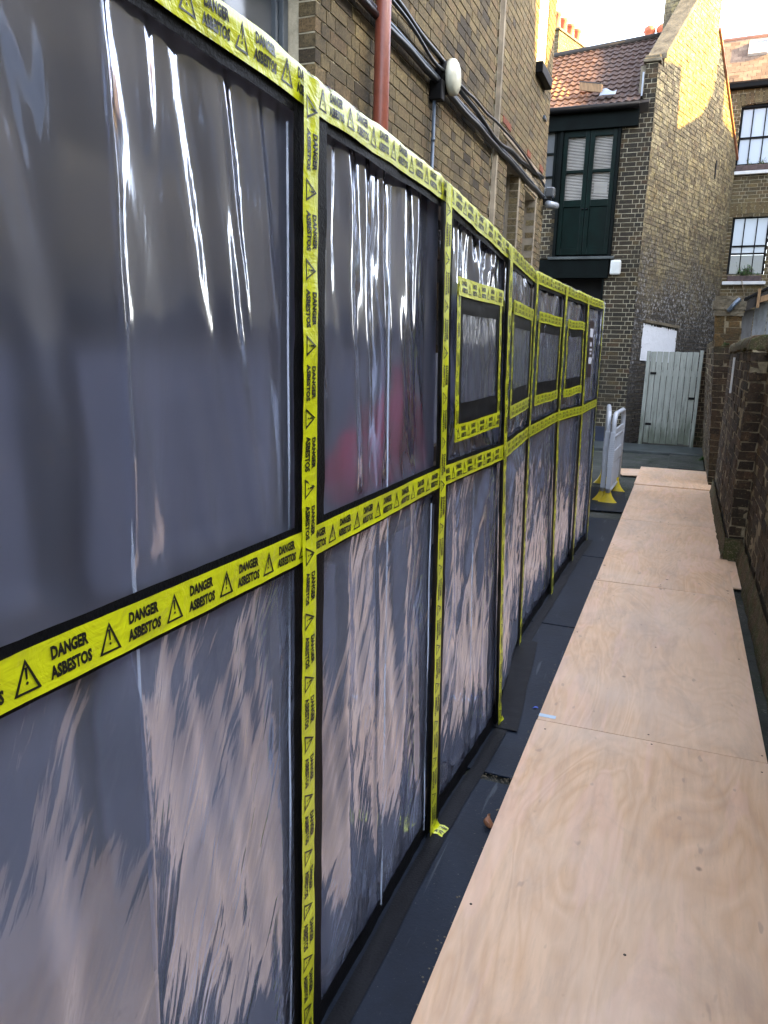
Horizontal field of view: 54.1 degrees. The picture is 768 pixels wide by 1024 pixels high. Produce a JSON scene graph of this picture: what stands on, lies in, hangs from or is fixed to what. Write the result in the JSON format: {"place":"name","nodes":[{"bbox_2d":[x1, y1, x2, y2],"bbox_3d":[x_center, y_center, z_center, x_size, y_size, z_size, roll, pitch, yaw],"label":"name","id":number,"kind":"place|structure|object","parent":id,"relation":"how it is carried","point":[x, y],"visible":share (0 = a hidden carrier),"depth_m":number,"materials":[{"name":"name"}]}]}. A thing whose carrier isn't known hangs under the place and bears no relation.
{"place":"outdoors","nodes":[
{"label":"outdoors","id":0,"kind":"place"},
{"bbox_2d":[464,450,767,784],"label":"alley paving","id":1,"kind":"structure","parent":0,"point":[634,461],"depth_m":5.23,"materials":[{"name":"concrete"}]},
{"bbox_2d":[0,0,605,1023],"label":"asbestos enclosure","id":2,"kind":"object","parent":1,"relation":"on","point":[288,344],"visible":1,"depth_m":1.26,"materials":[{"name":"grey plastic"}]},
{"bbox_2d":[431,492,434,555],"bbox_3d":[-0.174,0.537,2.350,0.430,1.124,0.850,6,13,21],"label":"batten","id":3,"kind":"object","parent":2,"relation":"on","point":[432,517],"visible":0.01,"depth_m":2.53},
{"bbox_2d":[454,276,503,442],"bbox_3d":[0.332,-0.518,2.576,0.025,0.504,0.599,6,13,21],"label":"viewing window","id":4,"kind":"structure","parent":2,"relation":"in","point":[471,418],"depth_m":2.53,"materials":[{"name":"black plastic"}]},
{"bbox_2d":[509,300,533,418],"bbox_3d":[0.621,-0.685,3.385,0.023,0.477,0.730,5,13,16],"label":"viewing window","id":5,"kind":"structure","parent":2,"relation":"in","point":[522,315],"depth_m":3.36,"materials":[{"name":"plastic"}]},
{"bbox_2d":[534,311,562,405],"bbox_3d":[0.936,-0.870,4.272,0.017,0.490,0.769,6,13,21],"label":"viewing window","id":6,"kind":"structure","parent":2,"relation":"in","point":[545,391],"depth_m":4.24,"materials":[{"name":"plastic"}]},
{"bbox_2d":[563,319,584,396],"bbox_3d":[1.300,-1.048,5.132,0.022,0.505,0.671,7,13,23],"label":"viewing window","id":7,"kind":"structure","parent":2,"relation":"in","point":[572,386],"depth_m":5.12,"materials":[{"name":"black plastic"}]},
{"bbox_2d":[221,0,556,270],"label":"brick building","id":8,"kind":"structure","parent":1,"relation":"on","point":[501,52],"depth_m":6.41,"materials":[{"name":"brick"}]},
{"bbox_2d":[221,0,287,52],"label":"window","id":9,"kind":"structure","parent":8,"relation":"in","point":[271,16],"depth_m":3.94,"materials":[{"name":"grey paint"}]},
{"bbox_2d":[373,0,391,130],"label":"downpipe","id":10,"kind":"object","parent":8,"relation":"attached to","point":[381,67],"visible":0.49,"depth_m":4.55,"materials":[{"name":"red metal"}]},
{"bbox_2d":[430,100,435,167],"bbox_3d":[0.331,-1.460,6.008,0.032,3.500,0.032,6,13,21],"label":"conduit","id":11,"kind":"object","parent":8,"relation":"attached to","point":[433,133],"visible":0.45,"depth_m":5.69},
{"bbox_2d":[429,58,460,102],"bbox_3d":[0.479,-3.269,5.715,0.175,0.327,0.317,6,13,21],"label":"wall lamp","id":12,"kind":"object","parent":8,"relation":"attached to","point":[449,83],"visible":0.97,"depth_m":5.63,"materials":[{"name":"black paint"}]},
{"bbox_2d":[357,0,543,198],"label":"cable","id":13,"kind":"object","parent":8,"relation":"attached to","point":[396,36],"visible":0.96,"depth_m":5.90,"materials":[{"name":"black plastic"}]},
{"bbox_2d":[369,0,544,197],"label":"conduit","id":14,"kind":"object","parent":8,"relation":"attached to","point":[460,101],"visible":0.45,"depth_m":6.34,"materials":[{"name":"grey plastic"}]},
{"bbox_2d":[392,0,544,186],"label":"cable","id":15,"kind":"object","parent":8,"relation":"attached to","point":[419,38],"visible":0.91,"depth_m":6.06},
{"bbox_2d":[395,0,543,179],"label":"cable","id":16,"kind":"object","parent":8,"relation":"attached to","point":[437,54],"visible":0.77,"depth_m":6.27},
{"bbox_2d":[535,0,551,89],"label":"window","id":17,"kind":"structure","parent":8,"relation":"in","point":[541,71],"depth_m":9.00,"materials":[{"name":"glass"}]},
{"bbox_2d":[543,187,558,209],"bbox_3d":[2.163,-4.111,9.878,0.187,0.275,0.332,9,14,29],"label":"wall lamp","id":18,"kind":"object","parent":8,"relation":"attached to","point":[548,202],"visible":0.81,"depth_m":9.80,"materials":[{"name":"black paint"}]},
{"bbox_2d":[321,775,508,1023],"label":"rubber mat","id":19,"kind":"object","parent":1,"relation":"on","point":[395,991],"visible":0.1,"depth_m":2.14,"materials":[{"name":"black rubber"}]},
{"bbox_2d":[483,814,492,827],"bbox_3d":[0.361,1.061,2.572,0.035,0.033,0.047,11,15,36],"label":"dry leaf","id":20,"kind":"object","parent":19,"relation":"on","point":[487,821],"visible":0.94,"depth_m":2.57,"materials":[{"name":"brown plant"}]},
{"bbox_2d":[467,621,574,779],"bbox_3d":[0.727,0.845,3.687,0.479,0.008,1.738,6,13,21],"label":"rubber mat","id":21,"kind":"object","parent":1,"relation":"on","point":[552,641],"visible":0.27,"depth_m":3.56,"materials":[{"name":"black rubber"}]},
{"bbox_2d":[417,485,626,1005],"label":"gravel","id":22,"kind":"structure","parent":1,"relation":"on","point":[506,780],"depth_m":2.85,"materials":[{"name":"grey gravel"}]},
{"bbox_2d":[532,555,603,627],"bbox_3d":[1.336,0.518,5.259,0.520,0.008,1.675,6,13,21],"label":"rubber mat","id":23,"kind":"object","parent":1,"relation":"on","point":[566,609],"visible":0.29,"depth_m":5.06,"materials":[{"name":"black rubber"}]},
{"bbox_2d":[411,720,767,1023],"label":"plywood sheet","id":24,"kind":"object","parent":1,"relation":"on","point":[617,879],"visible":1,"depth_m":2.23,"materials":[{"name":"brown wood"}]},
{"bbox_2d":[574,517,619,557],"bbox_3d":[1.918,0.213,6.729,0.540,0.008,1.515,6,13,21],"label":"rubber mat","id":25,"kind":"object","parent":1,"relation":"on","point":[600,533],"visible":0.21,"depth_m":6.73,"materials":[{"name":"black rubber"}]},
{"bbox_2d":[587,487,626,512],"bbox_3d":[2.205,-0.170,8.518,1.050,0.008,1.400,4,13,12],"label":"rubber mat","id":26,"kind":"object","parent":1,"relation":"on","point":[620,499],"visible":0.14,"depth_m":8.18,"materials":[{"name":"black rubber"}]},
{"bbox_2d":[593,404,611,499],"bbox_3d":[2.611,-0.739,8.864,0.218,0.991,1.414,5,13,15],"label":"crowd barrier","id":27,"kind":"object","parent":26,"relation":"on","point":[601,479],"visible":0.89,"depth_m":8.23,"materials":[{"name":"grey plastic"}]},
{"bbox_2d":[598,408,625,502],"bbox_3d":[2.637,-0.669,8.550,0.218,0.991,0.988,7,13,22],"label":"crowd barrier","id":28,"kind":"object","parent":26,"relation":"on","point":[615,450],"visible":1,"depth_m":8.35,"materials":[{"name":"grey plastic"}]},
{"bbox_2d":[620,468,639,475],"bbox_3d":[3.445,-0.545,10.356,0.420,0.012,0.600,3,12,7],"label":"plywood sheet","id":29,"kind":"object","parent":1,"relation":"on","point":[629,472],"visible":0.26,"depth_m":10.31,"materials":[{"name":"brown wood"}]},
{"bbox_2d":[593,441,702,456],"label":"kerb","id":30,"kind":"structure","parent":1,"relation":"on","point":[654,449],"depth_m":12.80,"materials":[{"name":"grey concrete"}]},
{"bbox_2d":[537,580,767,763],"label":"plywood sheet","id":31,"kind":"object","parent":1,"relation":"on","point":[663,666],"visible":1,"depth_m":3.80,"materials":[{"name":"brown wood"}]},
{"bbox_2d":[539,713,555,718],"bbox_3d":[0.723,0.903,3.328,0.073,0.001,0.028,6,13,21],"label":"label","id":32,"kind":"object","parent":31,"relation":"on","point":[547,716],"visible":1,"depth_m":3.33,"materials":[{"name":"white paper"}]},
{"bbox_2d":[596,519,734,597],"bbox_3d":[2.335,0.325,6.207,0.908,0.013,2.209,6,13,21],"label":"plywood sheet","id":33,"kind":"object","parent":1,"relation":"on","point":[686,558],"visible":0.9,"depth_m":5.93,"materials":[{"name":"brown wood"}]},
{"bbox_2d":[728,561,740,589],"bbox_3d":[2.493,0.453,5.671,0.325,0.012,0.750,6,13,21],"label":"plywood sheet","id":34,"kind":"object","parent":33,"relation":"on","point":[736,584],"visible":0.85,"depth_m":5.58,"materials":[{"name":"brown wood"}]},
{"bbox_2d":[620,484,714,527],"bbox_3d":[3.143,-0.091,8.215,0.908,0.013,2.196,6,13,21],"label":"plywood sheet","id":35,"kind":"object","parent":1,"relation":"on","point":[680,506],"visible":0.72,"depth_m":8.02,"materials":[{"name":"brown wood"}]},
{"bbox_2d":[634,467,710,490],"bbox_3d":[3.815,-0.450,9.881,0.916,0.013,1.570,6,13,21],"label":"plywood sheet","id":36,"kind":"object","parent":35,"relation":"on","point":[673,478],"visible":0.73,"depth_m":9.76,"materials":[{"name":"brown wood"}]},
{"bbox_2d":[702,341,713,473],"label":"boundary wall","id":37,"kind":"structure","parent":1,"relation":"on","point":[707,393],"depth_m":10.87,"materials":[{"name":"brown brick"}]},
{"bbox_2d":[724,287,767,339],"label":"lean to shed","id":38,"kind":"object","parent":37,"relation":"on","point":[758,299],"visible":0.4,"depth_m":9.16,"materials":[{"name":"grey wood"}]},
{"bbox_2d":[707,296,746,484],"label":"brick pier","id":39,"kind":"structure","parent":1,"relation":"on","point":[727,327],"depth_m":9.07,"materials":[{"name":"brick"}]},
{"bbox_2d":[709,334,767,561],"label":"boundary wall","id":40,"kind":"structure","parent":1,"relation":"on","point":[730,489],"depth_m":5.95,"materials":[{"name":"brown brick"}]},
{"bbox_2d":[729,357,734,392],"bbox_3d":[3.371,-1.323,7.279,0.018,0.340,0.035,6,13,21],"label":"white batten","id":41,"kind":"object","parent":40,"relation":"attached to","point":[732,373],"visible":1,"depth_m":7.26,"materials":[{"name":"white wood"}]},
{"bbox_2d":[735,346,767,713],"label":"boundary wall","id":42,"kind":"structure","parent":1,"relation":"on","point":[751,562],"depth_m":4.98,"materials":[{"name":"brown brick"}]},
{"bbox_2d":[539,0,738,442],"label":"gable house","id":43,"kind":"structure","parent":0,"point":[640,169],"depth_m":13.43,"materials":[{"name":"brick"}]},
{"bbox_2d":[543,132,557,205],"bbox_3d":[2.603,-6.107,13.384,0.920,1.250,0.100,6,13,21],"label":"window","id":44,"kind":"structure","parent":43,"relation":"in","point":[552,137],"depth_m":13.24,"materials":[{"name":"black paint"}]},
{"bbox_2d":[554,11,585,52],"bbox_3d":[4.069,-9.265,17.014,0.360,3.253,1.540,12,16,38],"label":"chimney stack","id":45,"kind":"object","parent":43,"relation":"on","point":[568,36],"visible":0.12,"depth_m":16.41,"materials":[{"name":"brick"}]},
{"bbox_2d":[556,130,590,254],"bbox_3d":[3.319,-5.581,13.205,0.446,2.040,0.130,6,13,21],"label":"door","id":46,"kind":"structure","parent":43,"relation":"in","point":[571,209],"depth_m":13.21,"materials":[{"name":"green paint"}]},
{"bbox_2d":[579,81,616,95],"bbox_3d":[3.627,-7.235,12.802,0.731,0.372,0.248,13,17,41],"label":"roof board","id":47,"kind":"object","parent":43,"relation":"on","point":[597,87],"visible":1,"depth_m":12.79,"materials":[{"name":"brown wood"}]},
{"bbox_2d":[581,128,618,254],"bbox_3d":[3.741,-5.534,13.045,0.446,2.040,0.130,6,13,21],"label":"door","id":48,"kind":"structure","parent":43,"relation":"in","point":[598,206],"depth_m":13.05,"materials":[{"name":"green paint"}]},
{"bbox_2d":[610,260,620,274],"bbox_3d":[4.043,-4.269,13.130,0.180,0.250,0.099,6,13,21],"label":"alarm box","id":49,"kind":"object","parent":43,"relation":"attached to","point":[615,267],"visible":1,"depth_m":13.09,"materials":[{"name":"white plastic"}]},
{"bbox_2d":[631,430,690,446],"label":"ground","id":50,"kind":"structure","parent":0,"point":[653,443],"depth_m":14.17,"materials":[{"name":"concrete"}]},
{"bbox_2d":[693,352,705,447],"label":"brick wall","id":51,"kind":"structure","parent":50,"relation":"on","point":[698,439],"depth_m":13.12,"materials":[{"name":"brown brick"}]},
{"bbox_2d":[638,350,703,446],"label":"plank gate","id":52,"kind":"structure","parent":51,"relation":"attached to","point":[658,424],"depth_m":13.20,"materials":[{"name":"grey wood"}]},
{"bbox_2d":[720,33,767,333],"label":"building","id":53,"kind":"structure","parent":50,"relation":"on","point":[746,57],"depth_m":16.13,"materials":[{"name":"brick"}]},
{"bbox_2d":[644,23,662,34],"bbox_3d":[6.286,-10.090,16.936,0.972,1.623,0.282,6,13,21],"label":"chimney stack","id":54,"kind":"object","parent":53,"relation":"on","point":[649,29],"visible":0.09,"depth_m":16.82,"materials":[{"name":"ceramic"}]},
{"bbox_2d":[727,276,761,280],"bbox_3d":[7.887,-5.111,16.473,0.680,0.110,0.170,7,14,25],"label":"window box","id":55,"kind":"object","parent":53,"relation":"on","point":[744,278],"visible":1,"depth_m":16.40,"materials":[{"name":"brown wood"}]},
{"bbox_2d":[735,265,759,275],"bbox_3d":[7.931,-5.277,16.391,0.515,0.300,0.229,6,13,21],"label":"potted plant","id":56,"kind":"object","parent":55,"relation":"in","point":[744,272],"visible":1,"depth_m":16.41,"materials":[{"name":"green plant"}]},
{"bbox_2d":[722,202,767,284],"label":"window","id":57,"kind":"structure","parent":53,"relation":"in","point":[749,235],"depth_m":16.40,"materials":[{"name":"black paint"}]},
{"bbox_2d":[734,90,767,175],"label":"window","id":58,"kind":"structure","parent":53,"relation":"in","point":[752,144],"depth_m":16.00,"materials":[{"name":"black paint"}]},
{"bbox_2d":[735,164,767,170],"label":"window box","id":59,"kind":"object","parent":53,"relation":"on","point":[752,167],"visible":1,"depth_m":15.96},
{"bbox_2d":[557,0,767,273],"label":"sky","id":60,"kind":"structure","parent":0,"point":[600,21],"materials":[{"name":"white"}]},
{"bbox_2d":[667,454,703,470],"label":"pavement","id":61,"kind":"structure","parent":0,"point":[684,462],"depth_m":11.34,"materials":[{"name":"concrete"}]}
]}

